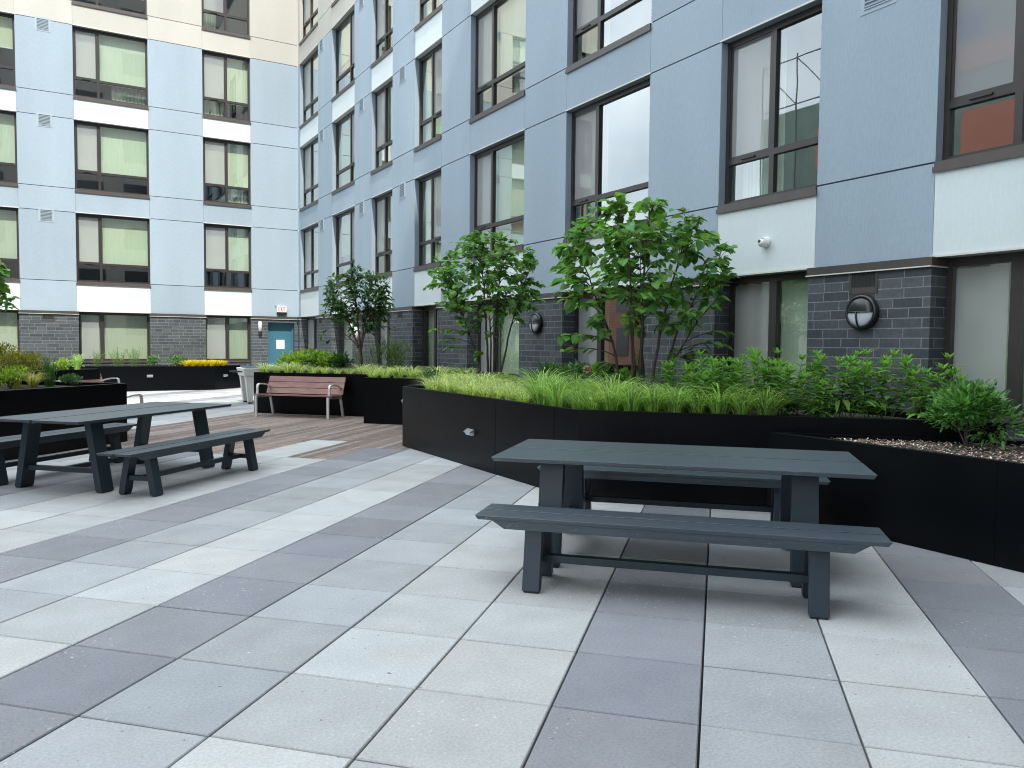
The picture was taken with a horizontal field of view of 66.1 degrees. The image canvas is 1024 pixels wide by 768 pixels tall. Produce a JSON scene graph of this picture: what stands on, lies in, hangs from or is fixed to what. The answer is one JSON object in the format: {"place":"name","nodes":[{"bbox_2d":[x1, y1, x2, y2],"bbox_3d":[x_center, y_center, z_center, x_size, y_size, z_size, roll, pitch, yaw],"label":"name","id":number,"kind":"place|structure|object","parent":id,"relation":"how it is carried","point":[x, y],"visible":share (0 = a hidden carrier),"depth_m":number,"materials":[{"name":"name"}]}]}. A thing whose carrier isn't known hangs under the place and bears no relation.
{"place":"outdoors","nodes":[
{"label":"outdoors","id":0,"kind":"place"},
{"bbox_2d":[23,372,48,387],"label":"striped grass","id":1,"kind":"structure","parent":0,"point":[33,380],"depth_m":11.55,"materials":[{"name":"plant"}]},
{"bbox_2d":[33,354,59,386],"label":"blue grass","id":2,"kind":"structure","parent":0,"point":[49,380],"depth_m":11.79,"materials":[{"name":"green plant"}]},
{"bbox_2d":[57,412,409,459],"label":"wood deck","id":3,"kind":"structure","parent":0,"point":[357,433],"depth_m":13.32,"materials":[{"name":"brown wood"}]},
{"bbox_2d":[254,376,345,419],"bbox_3d":[-4.367,0.269,16.174,1.760,0.819,0.681,1,3,15],"label":"slatted bench","id":4,"kind":"object","parent":3,"relation":"on","point":[295,385],"visible":1,"depth_m":16.34,"materials":[{"name":"wood"}]},
{"bbox_2d":[254,367,421,416],"bbox_3d":[-3.389,0.101,19.064,3.182,0.880,5.132,1,3,15],"label":"planter","id":5,"kind":"object","parent":3,"relation":"on","point":[353,399],"visible":0.3,"depth_m":16.64,"materials":[{"name":"black metal"}]},
{"bbox_2d":[274,351,306,369],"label":"leafy bush","id":6,"kind":"object","parent":5,"relation":"on","point":[286,356],"visible":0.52,"depth_m":17.73,"materials":[{"name":"green plant"}]},
{"bbox_2d":[284,347,322,372],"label":"leafy bush","id":7,"kind":"object","parent":5,"relation":"on","point":[295,353],"visible":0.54,"depth_m":18.05,"materials":[{"name":"green plant"}]},
{"bbox_2d":[312,350,341,373],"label":"leafy bush","id":8,"kind":"object","parent":5,"relation":"on","point":[323,359],"visible":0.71,"depth_m":17.92,"materials":[{"name":"green plant"}]},
{"bbox_2d":[326,351,355,373],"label":"leafy bush","id":9,"kind":"object","parent":5,"relation":"on","point":[341,357],"visible":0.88,"depth_m":17.82,"materials":[{"name":"green plant"}]},
{"bbox_2d":[319,265,406,366],"bbox_3d":[-3.394,-1.386,17.554,1.827,2.562,1.689,-1,3,-30],"label":"maple tree","id":10,"kind":"object","parent":5,"relation":"on","point":[340,305],"visible":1,"depth_m":17.45,"materials":[{"name":"green plant"}]},
{"bbox_2d":[364,337,396,369],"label":"wispy perennial","id":11,"kind":"object","parent":5,"relation":"on","point":[380,356],"visible":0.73,"depth_m":17.63,"materials":[{"name":"green plant"}]},
{"bbox_2d":[381,332,411,374],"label":"wispy perennial","id":12,"kind":"object","parent":5,"relation":"on","point":[396,359],"visible":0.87,"depth_m":17.43,"materials":[{"name":"green plant"}]},
{"bbox_2d":[364,372,438,424],"bbox_3d":[-1.460,0.262,16.248,1.966,0.875,3.209,1,3,15],"label":"planter","id":13,"kind":"object","parent":3,"relation":"on","point":[383,398],"visible":0.3,"depth_m":14.84,"materials":[{"name":"black metal"}]},
{"bbox_2d":[0,0,1023,439],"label":"apartment building","id":14,"kind":"structure","parent":0,"point":[176,176],"depth_m":15.45,"materials":[{"name":"blue paint"}]},
{"bbox_2d":[0,13,15,89],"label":"window","id":15,"kind":"structure","parent":14,"relation":"in","point":[7,32],"depth_m":23.16,"materials":[{"name":"brown glass"}]},
{"bbox_2d":[0,110,17,186],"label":"window","id":16,"kind":"structure","parent":14,"relation":"in","point":[8,127],"depth_m":23.27,"materials":[{"name":"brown glass"}]},
{"bbox_2d":[0,310,19,362],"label":"window","id":17,"kind":"structure","parent":14,"relation":"in","point":[9,320],"depth_m":23.58,"materials":[{"name":"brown glass"}]},
{"bbox_2d":[0,207,19,281],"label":"window","id":18,"kind":"structure","parent":14,"relation":"in","point":[9,221],"depth_m":23.40,"materials":[{"name":"glass"}]},
{"bbox_2d":[71,0,147,18],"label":"window","id":19,"kind":"structure","parent":14,"relation":"in","point":[137,8],"depth_m":26.38,"materials":[{"name":"grey glass"}]},
{"bbox_2d":[72,26,148,108],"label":"window","id":20,"kind":"structure","parent":14,"relation":"in","point":[110,68],"depth_m":24.59,"materials":[{"name":"brown glass"}]},
{"bbox_2d":[74,120,149,198],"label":"window","id":21,"kind":"structure","parent":14,"relation":"in","point":[112,160],"depth_m":24.73,"materials":[{"name":"glass"}]},
{"bbox_2d":[75,213,150,287],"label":"window","id":22,"kind":"structure","parent":14,"relation":"in","point":[111,250],"depth_m":24.87,"materials":[{"name":"glass"}]},
{"bbox_2d":[79,312,149,362],"bbox_3d":[-12.593,-1.469,24.924,1.996,1.575,0.260,-1,3,-30],"label":"window","id":23,"kind":"structure","parent":14,"relation":"in","point":[105,331],"depth_m":24.99,"materials":[{"name":"clear glass"}]},
{"bbox_2d":[201,0,250,38],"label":"window","id":24,"kind":"structure","parent":14,"relation":"in","point":[229,17],"depth_m":26.40,"materials":[{"name":"glass"}]},
{"bbox_2d":[202,50,250,123],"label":"window","id":25,"kind":"structure","parent":14,"relation":"in","point":[225,78],"depth_m":26.23,"materials":[{"name":"glass"}]},
{"bbox_2d":[203,137,251,207],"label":"window","id":26,"kind":"structure","parent":14,"relation":"in","point":[226,164],"depth_m":26.44,"materials":[{"name":"clear glass"}]},
{"bbox_2d":[206,315,249,361],"bbox_3d":[-9.645,-1.526,26.647,1.446,1.575,0.260,-1,3,-30],"label":"window","id":27,"kind":"structure","parent":14,"relation":"in","point":[227,337],"depth_m":26.70,"materials":[{"name":"clear glass"}]},
{"bbox_2d":[204,224,251,291],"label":"window","id":28,"kind":"structure","parent":14,"relation":"in","point":[227,249],"depth_m":26.59,"materials":[{"name":"glass"}]},
{"bbox_2d":[268,322,292,364],"bbox_3d":[-8.127,-1.034,27.505,0.910,2.220,0.160,-1,3,-30],"label":"door","id":29,"kind":"structure","parent":14,"relation":"in","point":[280,335],"depth_m":27.45,"materials":[{"name":"metal"}]},
{"bbox_2d":[299,49,317,129],"bbox_3d":[-6.680,-9.802,26.127,0.210,2.197,2.146,-1,3,-30],"label":"window","id":30,"kind":"structure","parent":14,"relation":"in","point":[310,68],"depth_m":26.28,"materials":[{"name":"clear glass"}]},
{"bbox_2d":[299,0,317,45],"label":"window","id":31,"kind":"structure","parent":14,"relation":"in","point":[310,7],"depth_m":26.36,"materials":[{"name":"glass"}]},
{"bbox_2d":[299,137,318,211],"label":"window","id":32,"kind":"structure","parent":14,"relation":"in","point":[310,152],"depth_m":26.44,"materials":[{"name":"clear glass"}]},
{"bbox_2d":[300,224,318,292],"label":"window","id":33,"kind":"structure","parent":14,"relation":"in","point":[311,263],"depth_m":26.55,"materials":[{"name":"glass"}]},
{"bbox_2d":[306,316,316,361],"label":"window","id":34,"kind":"structure","parent":14,"relation":"in","point":[311,321],"depth_m":27.05,"materials":[{"name":"clear glass"}]},
{"bbox_2d":[331,109,354,194],"bbox_3d":[-4.913,-6.828,23.201,0.210,2.192,2.076,-1,3,-30],"label":"window","id":35,"kind":"structure","parent":14,"relation":"in","point":[345,127],"depth_m":23.39,"materials":[{"name":"clear glass"}]},
{"bbox_2d":[331,9,354,101],"bbox_3d":[-4.886,-9.632,23.062,0.210,2.197,2.076,-1,3,-30],"label":"window","id":36,"kind":"structure","parent":14,"relation":"in","point":[345,32],"depth_m":23.24,"materials":[{"name":"glass"}]},
{"bbox_2d":[334,208,354,285],"bbox_3d":[-4.941,-4.026,23.340,0.210,2.190,2.076,-1,3,-30],"label":"window","id":37,"kind":"structure","parent":14,"relation":"in","point":[345,222],"depth_m":23.58,"materials":[{"name":"glass"}]},
{"bbox_2d":[339,313,351,365],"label":"window","id":38,"kind":"structure","parent":14,"relation":"in","point":[345,345],"depth_m":23.99,"materials":[{"name":"clear glass"}]},
{"bbox_2d":[370,80,392,174],"bbox_3d":[-3.324,-6.678,20.486,0.210,2.192,1.536,-1,3,-30],"label":"window","id":39,"kind":"structure","parent":14,"relation":"in","point":[383,97],"depth_m":20.69,"materials":[{"name":"clear glass"}]},
{"bbox_2d":[370,0,392,68],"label":"window","id":40,"kind":"structure","parent":14,"relation":"in","point":[384,8],"depth_m":20.57,"materials":[{"name":"glass"}]},
{"bbox_2d":[373,192,391,277],"bbox_3d":[-3.351,-3.876,20.625,0.210,2.190,1.536,-1,3,-30],"label":"window","id":41,"kind":"structure","parent":14,"relation":"in","point":[383,204],"depth_m":20.81,"materials":[{"name":"glass"}]},
{"bbox_2d":[377,310,389,367],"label":"window","id":42,"kind":"structure","parent":14,"relation":"in","point":[382,332],"depth_m":21.17,"materials":[{"name":"glass"}]},
{"bbox_2d":[413,170,440,271],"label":"window","id":43,"kind":"structure","parent":14,"relation":"in","point":[432,242],"depth_m":18.32,"materials":[{"name":"glass"}]},
{"bbox_2d":[413,42,441,152],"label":"window","id":44,"kind":"structure","parent":14,"relation":"in","point":[430,68],"depth_m":18.23,"materials":[{"name":"clear glass"}]},
{"bbox_2d":[414,0,441,31],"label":"window","id":45,"kind":"structure","parent":14,"relation":"in","point":[428,8],"depth_m":18.14,"materials":[{"name":"glass"}]},
{"bbox_2d":[419,305,437,371],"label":"window","id":46,"kind":"structure","parent":14,"relation":"in","point":[432,311],"depth_m":18.83,"materials":[{"name":"clear glass"}]},
{"bbox_2d":[468,133,524,260],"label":"window","id":47,"kind":"structure","parent":14,"relation":"in","point":[502,181],"depth_m":15.54,"materials":[{"name":"clear glass"}]},
{"bbox_2d":[469,0,525,123],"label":"window","id":48,"kind":"structure","parent":14,"relation":"in","point":[504,25],"depth_m":15.50,"materials":[{"name":"glass"}]},
{"bbox_2d":[478,299,518,378],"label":"window","id":49,"kind":"structure","parent":14,"relation":"in","point":[511,361],"depth_m":15.81,"materials":[{"name":"clear glass"}]},
{"bbox_2d":[529,312,542,333],"bbox_3d":[0.393,-1.079,13.917,0.137,0.374,0.374,-1,3,-30],"label":"wall lamp","id":50,"kind":"object","parent":14,"relation":"attached to","point":[535,323],"visible":1,"depth_m":13.83,"materials":[{"name":"metal"}]},
{"bbox_2d":[563,78,649,242],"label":"window","id":51,"kind":"structure","parent":14,"relation":"in","point":[615,127],"depth_m":13.32,"materials":[{"name":"clear glass"}]},
{"bbox_2d":[574,287,640,387],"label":"window","id":52,"kind":"structure","parent":14,"relation":"in","point":[613,310],"depth_m":13.93,"materials":[{"name":"clear glass"}]},
{"bbox_2d":[565,0,651,73],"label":"window","id":53,"kind":"structure","parent":14,"relation":"in","point":[607,25],"depth_m":13.11,"materials":[{"name":"glass"}]},
{"bbox_2d":[728,272,808,402],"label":"window","id":54,"kind":"structure","parent":14,"relation":"in","point":[768,312],"depth_m":9.79,"materials":[{"name":"clear glass"}]},
{"bbox_2d":[716,3,821,213],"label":"window","id":55,"kind":"structure","parent":14,"relation":"in","point":[776,159],"depth_m":10.15,"materials":[{"name":"clear glass"}]},
{"bbox_2d":[845,294,878,329],"bbox_3d":[3.677,-0.759,8.305,0.137,0.374,0.374,-1,3,-30],"label":"wall lamp","id":56,"kind":"object","parent":14,"relation":"attached to","point":[861,311],"visible":1,"depth_m":8.25,"materials":[{"name":"black metal"}]},
{"bbox_2d":[932,0,1023,172],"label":"window","id":57,"kind":"structure","parent":14,"relation":"in","point":[986,92],"depth_m":8.40,"materials":[{"name":"glass"}]},
{"bbox_2d":[943,252,1023,423],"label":"window","id":58,"kind":"structure","parent":14,"relation":"in","point":[984,313],"depth_m":7.61,"materials":[{"name":"clear glass"}]},
{"bbox_2d":[0,387,1023,767],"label":"paving","id":59,"kind":"structure","parent":0,"point":[356,609],"depth_m":4.08,"materials":[{"name":"concrete"}]},
{"bbox_2d":[0,368,99,380],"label":"planter","id":60,"kind":"object","parent":59,"relation":"on","point":[89,374],"visible":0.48,"depth_m":17.55,"materials":[{"name":"black metal"}]},
{"bbox_2d":[0,380,127,460],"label":"planter","id":61,"kind":"object","parent":59,"relation":"on","point":[40,398],"visible":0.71,"depth_m":10.71,"materials":[{"name":"black metal"}]},
{"bbox_2d":[0,260,20,311],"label":"tree","id":62,"kind":"object","parent":61,"relation":"on","point":[4,288],"visible":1,"depth_m":11.53,"materials":[{"name":"green plant"}]},
{"bbox_2d":[0,342,22,385],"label":"golden shrub","id":63,"kind":"object","parent":61,"relation":"on","point":[2,349],"visible":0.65,"depth_m":11.88,"materials":[{"name":"green plant"}]},
{"bbox_2d":[0,364,32,388],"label":"golden shrub","id":64,"kind":"object","parent":61,"relation":"on","point":[7,373],"visible":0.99,"depth_m":11.15,"materials":[{"name":"green plant"}]},
{"bbox_2d":[6,351,52,384],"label":"golden shrub","id":65,"kind":"object","parent":61,"relation":"on","point":[27,360],"visible":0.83,"depth_m":12.11,"materials":[{"name":"green plant"}]},
{"bbox_2d":[58,373,82,385],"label":"boxwood","id":66,"kind":"object","parent":61,"relation":"on","point":[72,381],"visible":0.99,"depth_m":11.74,"materials":[{"name":"green plant"}]},
{"bbox_2d":[0,423,136,485],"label":"picnic bench","id":67,"kind":"object","parent":59,"relation":"on","point":[112,430],"visible":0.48,"depth_m":9.09,"materials":[{"name":"grey wood"}]},
{"bbox_2d":[0,402,231,492],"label":"picnic table","id":68,"kind":"object","parent":59,"relation":"on","point":[92,420],"visible":0.77,"depth_m":8.11,"materials":[{"name":"grey wood"}]},
{"bbox_2d":[2,365,239,390],"bbox_3d":[-13.474,-0.149,23.401,10.548,0.755,1.162,-1,3,-30],"label":"planter","id":69,"kind":"object","parent":59,"relation":"on","point":[165,378],"visible":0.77,"depth_m":24.45,"materials":[{"name":"black metal"}]},
{"bbox_2d":[96,428,269,496],"bbox_3d":[-3.460,0.833,8.577,0.439,0.455,2.398,1,3,15],"label":"picnic bench","id":70,"kind":"object","parent":59,"relation":"on","point":[149,454],"visible":1,"depth_m":8.15,"materials":[{"name":"grey wood"}]},
{"bbox_2d":[229,365,283,403],"bbox_3d":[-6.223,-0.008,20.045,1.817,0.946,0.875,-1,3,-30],"label":"trash can","id":71,"kind":"object","parent":59,"relation":"on","point":[246,375],"visible":0.52,"depth_m":19.49,"materials":[{"name":"plastic"}]},
{"bbox_2d":[475,503,891,619],"bbox_3d":[0.972,1.063,4.804,2.398,0.455,0.439,1,3,15],"label":"picnic bench","id":72,"kind":"object","parent":59,"relation":"on","point":[817,544],"visible":1,"depth_m":4.71,"materials":[{"name":"grey wood"}]},
{"bbox_2d":[537,465,829,520],"bbox_3d":[1.423,0.970,6.756,2.398,0.455,0.439,1,3,15],"label":"picnic bench","id":73,"kind":"object","parent":59,"relation":"on","point":[773,482],"visible":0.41,"depth_m":6.63,"materials":[{"name":"grey wood"}]},
{"bbox_2d":[491,439,876,587],"bbox_3d":[1.182,0.877,5.669,2.458,0.745,1.120,1,3,15],"label":"picnic table","id":74,"kind":"object","parent":59,"relation":"on","point":[563,463],"visible":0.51,"depth_m":5.44,"materials":[{"name":"grey wood"}]},
{"bbox_2d":[402,377,1005,504],"bbox_3d":[0.696,0.557,10.553,2.930,0.890,10.096,-1,3,-30],"label":"planter","id":75,"kind":"object","parent":59,"relation":"on","point":[436,423],"visible":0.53,"depth_m":7.67,"materials":[{"name":"black metal"}]},
{"bbox_2d":[442,379,492,394],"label":"sedge clump","id":76,"kind":"object","parent":75,"relation":"on","point":[468,390],"visible":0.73,"depth_m":10.06,"materials":[{"name":"green plant"}]},
{"bbox_2d":[440,371,506,395],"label":"sedge clump","id":77,"kind":"object","parent":75,"relation":"on","point":[480,380],"visible":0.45,"depth_m":10.66,"materials":[{"name":"green plant"}]},
{"bbox_2d":[423,230,545,378],"bbox_3d":[-0.394,-1.100,12.273,1.903,2.560,1.854,-1,3,-30],"label":"redbud tree","id":78,"kind":"object","parent":75,"relation":"on","point":[521,300],"visible":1,"depth_m":12.14,"materials":[{"name":"green plant"}]},
{"bbox_2d":[482,382,524,400],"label":"sedge clump","id":79,"kind":"object","parent":75,"relation":"on","point":[507,397],"visible":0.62,"depth_m":9.22,"materials":[{"name":"green plant"}]},
{"bbox_2d":[496,371,577,404],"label":"grass clump","id":80,"kind":"object","parent":75,"relation":"on","point":[537,398],"visible":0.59,"depth_m":8.63,"materials":[{"name":"green plant"}]},
{"bbox_2d":[490,367,584,398],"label":"grass clump","id":81,"kind":"object","parent":75,"relation":"on","point":[540,373],"visible":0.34,"depth_m":9.49,"materials":[{"name":"green plant"}]},
{"bbox_2d":[525,360,566,383],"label":"hydrangea","id":82,"kind":"object","parent":75,"relation":"on","point":[547,366],"visible":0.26,"depth_m":10.88,"materials":[{"name":"green plant"}]},
{"bbox_2d":[521,376,608,406],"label":"grass clump","id":83,"kind":"object","parent":75,"relation":"on","point":[554,400],"visible":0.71,"depth_m":8.35,"materials":[{"name":"green plant"}]},
{"bbox_2d":[538,385,595,409],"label":"grass clump","id":84,"kind":"object","parent":75,"relation":"on","point":[576,404],"visible":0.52,"depth_m":8.08,"materials":[{"name":"green plant"}]},
{"bbox_2d":[534,373,622,406],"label":"grass clump","id":85,"kind":"object","parent":75,"relation":"on","point":[577,381],"visible":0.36,"depth_m":8.72,"materials":[{"name":"green plant"}]},
{"bbox_2d":[552,359,612,387],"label":"hydrangea","id":86,"kind":"object","parent":75,"relation":"on","point":[585,368],"visible":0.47,"depth_m":10.29,"materials":[{"name":"green plant"}]},
{"bbox_2d":[566,387,629,409],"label":"grass clump","id":87,"kind":"object","parent":75,"relation":"on","point":[591,405],"visible":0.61,"depth_m":7.75,"materials":[{"name":"green plant"}]},
{"bbox_2d":[553,378,650,410],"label":"grass clump","id":88,"kind":"object","parent":75,"relation":"on","point":[613,404],"visible":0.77,"depth_m":7.75,"materials":[{"name":"green plant"}]},
{"bbox_2d":[559,371,662,410],"bbox_3d":[1.067,0.090,8.209,1.461,0.428,1.474,2,3,27],"label":"grass clump","id":89,"kind":"object","parent":75,"relation":"on","point":[610,383],"visible":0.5,"depth_m":8.14,"materials":[{"name":"green plant"}]},
{"bbox_2d":[606,367,645,385],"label":"hydrangea","id":90,"kind":"object","parent":75,"relation":"on","point":[624,372],"visible":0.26,"depth_m":10.14,"materials":[{"name":"green plant"}]},
{"bbox_2d":[597,382,684,410],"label":"grass clump","id":91,"kind":"object","parent":75,"relation":"on","point":[630,404],"visible":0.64,"depth_m":7.72,"materials":[{"name":"green plant"}]},
{"bbox_2d":[547,192,738,405],"bbox_3d":[1.454,-0.937,9.133,2.124,2.579,2.093,-1,3,-30],"label":"redbud tree","id":92,"kind":"object","parent":75,"relation":"on","point":[656,285],"visible":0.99,"depth_m":9.03,"materials":[{"name":"green plant"}]},
{"bbox_2d":[603,383,695,411],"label":"grass clump","id":93,"kind":"object","parent":75,"relation":"on","point":[650,406],"visible":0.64,"depth_m":7.67,"materials":[{"name":"green plant"}]},
{"bbox_2d":[622,381,720,412],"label":"grass clump","id":94,"kind":"object","parent":75,"relation":"on","point":[676,404],"visible":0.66,"depth_m":7.63,"materials":[{"name":"green plant"}]},
{"bbox_2d":[656,357,700,410],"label":"leafy perennial","id":95,"kind":"object","parent":75,"relation":"on","point":[667,367],"visible":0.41,"depth_m":8.36,"materials":[{"name":"green plant"}]},
{"bbox_2d":[660,388,739,412],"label":"grass clump","id":96,"kind":"object","parent":75,"relation":"on","point":[695,408],"visible":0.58,"depth_m":7.60,"materials":[{"name":"green plant"}]},
{"bbox_2d":[678,349,742,412],"bbox_3d":[1.971,-0.005,7.836,0.690,0.691,0.702,-2,4,-37],"label":"leafy perennial","id":97,"kind":"object","parent":75,"relation":"on","point":[709,377],"visible":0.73,"depth_m":7.79,"materials":[{"name":"green plant"}]},
{"bbox_2d":[688,354,752,413],"bbox_3d":[2.151,0.009,8.136,0.676,0.665,0.600,1,3,15],"label":"leafy perennial","id":98,"kind":"object","parent":75,"relation":"on","point":[708,360],"visible":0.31,"depth_m":8.14,"materials":[{"name":"green plant"}]},
{"bbox_2d":[671,381,773,413],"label":"grass clump","id":99,"kind":"object","parent":75,"relation":"on","point":[718,408],"visible":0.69,"depth_m":7.54,"materials":[{"name":"green plant"}]},
{"bbox_2d":[709,385,777,414],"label":"grass clump","id":100,"kind":"object","parent":75,"relation":"on","point":[746,410],"visible":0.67,"depth_m":7.49,"materials":[{"name":"green plant"}]},
{"bbox_2d":[728,346,799,415],"bbox_3d":[2.454,-0.004,7.695,0.740,0.726,0.748,1,3,12],"label":"leafy perennial","id":101,"kind":"object","parent":75,"relation":"on","point":[759,370],"visible":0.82,"depth_m":7.62,"materials":[{"name":"green plant"}]},
{"bbox_2d":[720,383,831,414],"bbox_3d":[2.414,0.169,7.523,1.144,0.362,1.232,-1,3,-22],"label":"grass clump","id":102,"kind":"object","parent":75,"relation":"on","point":[762,410],"visible":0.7,"depth_m":7.42,"materials":[{"name":"green plant"}]},
{"bbox_2d":[764,353,817,415],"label":"leafy perennial","id":103,"kind":"object","parent":75,"relation":"on","point":[793,405],"visible":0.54,"depth_m":7.84,"materials":[{"name":"green plant"}]},
{"bbox_2d":[794,372,841,416],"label":"leafy perennial","id":104,"kind":"object","parent":75,"relation":"on","point":[814,410],"visible":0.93,"depth_m":7.52,"materials":[{"name":"green plant"}]},
{"bbox_2d":[801,349,879,417],"bbox_3d":[3.198,0.019,7.674,0.647,0.717,0.729,-2,4,-39],"label":"leafy perennial","id":105,"kind":"object","parent":75,"relation":"on","point":[817,369],"visible":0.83,"depth_m":7.59,"materials":[{"name":"green plant"}]},
{"bbox_2d":[836,348,917,418],"bbox_3d":[3.517,0.014,7.571,0.735,0.722,0.743,-1,3,-35],"label":"leafy perennial","id":106,"kind":"object","parent":75,"relation":"on","point":[880,406],"visible":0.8,"depth_m":7.53,"materials":[{"name":"green plant"}]},
{"bbox_2d":[894,352,967,419],"bbox_3d":[3.864,0.046,7.246,0.695,0.685,0.684,2,3,20],"label":"leafy perennial","id":107,"kind":"object","parent":75,"relation":"on","point":[921,409],"visible":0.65,"depth_m":7.21,"materials":[{"name":"green plant"}]},
{"bbox_2d":[767,431,1023,572],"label":"planter","id":108,"kind":"object","parent":59,"relation":"on","point":[955,497],"visible":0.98,"depth_m":5.99,"materials":[{"name":"black metal"}]},
{"bbox_2d":[919,376,1023,449],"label":"evergreen shrub","id":109,"kind":"object","parent":108,"relation":"in","point":[978,399],"visible":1,"depth_m":6.38,"materials":[{"name":"green plant"}]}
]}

